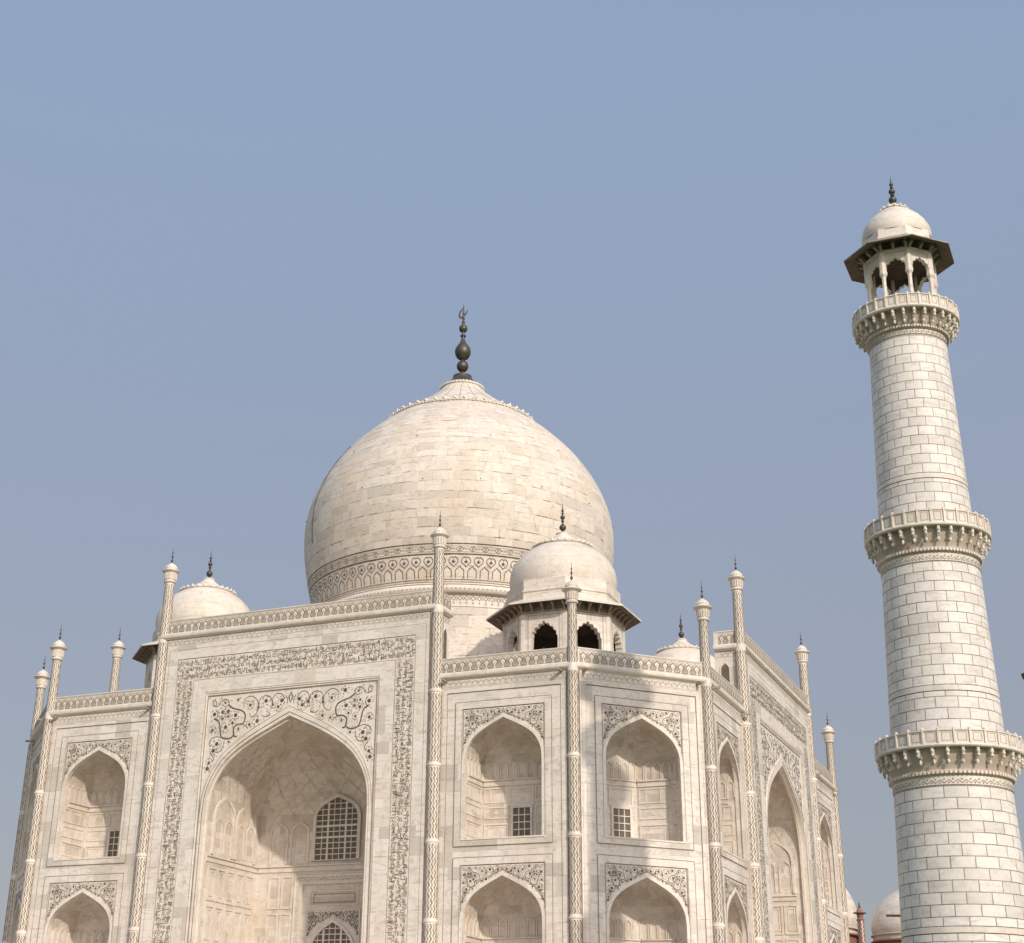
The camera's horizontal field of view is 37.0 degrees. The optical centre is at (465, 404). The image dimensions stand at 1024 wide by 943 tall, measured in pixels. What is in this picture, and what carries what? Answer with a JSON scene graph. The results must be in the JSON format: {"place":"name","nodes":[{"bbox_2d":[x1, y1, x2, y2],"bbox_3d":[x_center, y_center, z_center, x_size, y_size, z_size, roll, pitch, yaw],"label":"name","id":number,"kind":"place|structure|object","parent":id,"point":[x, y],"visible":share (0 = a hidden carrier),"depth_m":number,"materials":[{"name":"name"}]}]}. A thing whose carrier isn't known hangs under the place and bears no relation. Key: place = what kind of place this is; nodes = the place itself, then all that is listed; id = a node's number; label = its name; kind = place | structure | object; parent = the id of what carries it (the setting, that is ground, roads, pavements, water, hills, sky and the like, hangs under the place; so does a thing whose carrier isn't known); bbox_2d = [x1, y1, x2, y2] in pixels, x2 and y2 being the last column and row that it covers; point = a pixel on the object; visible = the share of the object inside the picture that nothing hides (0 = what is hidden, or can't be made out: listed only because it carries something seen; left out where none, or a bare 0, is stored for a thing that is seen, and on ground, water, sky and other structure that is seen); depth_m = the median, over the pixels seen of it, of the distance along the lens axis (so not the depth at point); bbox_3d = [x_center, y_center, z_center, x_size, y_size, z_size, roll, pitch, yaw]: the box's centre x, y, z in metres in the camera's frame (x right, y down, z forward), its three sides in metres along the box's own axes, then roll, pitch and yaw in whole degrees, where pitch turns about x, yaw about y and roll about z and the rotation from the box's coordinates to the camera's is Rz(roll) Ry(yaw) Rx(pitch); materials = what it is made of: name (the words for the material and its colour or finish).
{"place":"outdoors","nodes":[
{"label":"outdoors","id":0,"kind":"place"},
{"bbox_2d":[2,305,849,942],"bbox_3d":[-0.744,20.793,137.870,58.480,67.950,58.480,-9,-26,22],"label":"mausoleum","id":1,"kind":"structure","parent":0,"point":[442,707],"depth_m":110.56,"materials":[{"name":"stone"}]},
{"bbox_2d":[0,0,1023,942],"label":"sky","id":2,"kind":"structure","parent":0,"point":[238,238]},
{"bbox_2d":[845,888,901,942],"bbox_3d":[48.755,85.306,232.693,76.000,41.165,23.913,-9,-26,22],"label":"sandstone hall","id":3,"kind":"structure","parent":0,"point":[884,929],"depth_m":225.19,"materials":[{"name":"stone"}]},
{"bbox_2d":[844,177,1023,942],"bbox_3d":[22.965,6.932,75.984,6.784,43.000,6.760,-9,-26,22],"label":"minaret","id":4,"kind":"object","parent":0,"point":[949,755],"visible":1,"depth_m":72.36,"materials":[{"name":"stone"}]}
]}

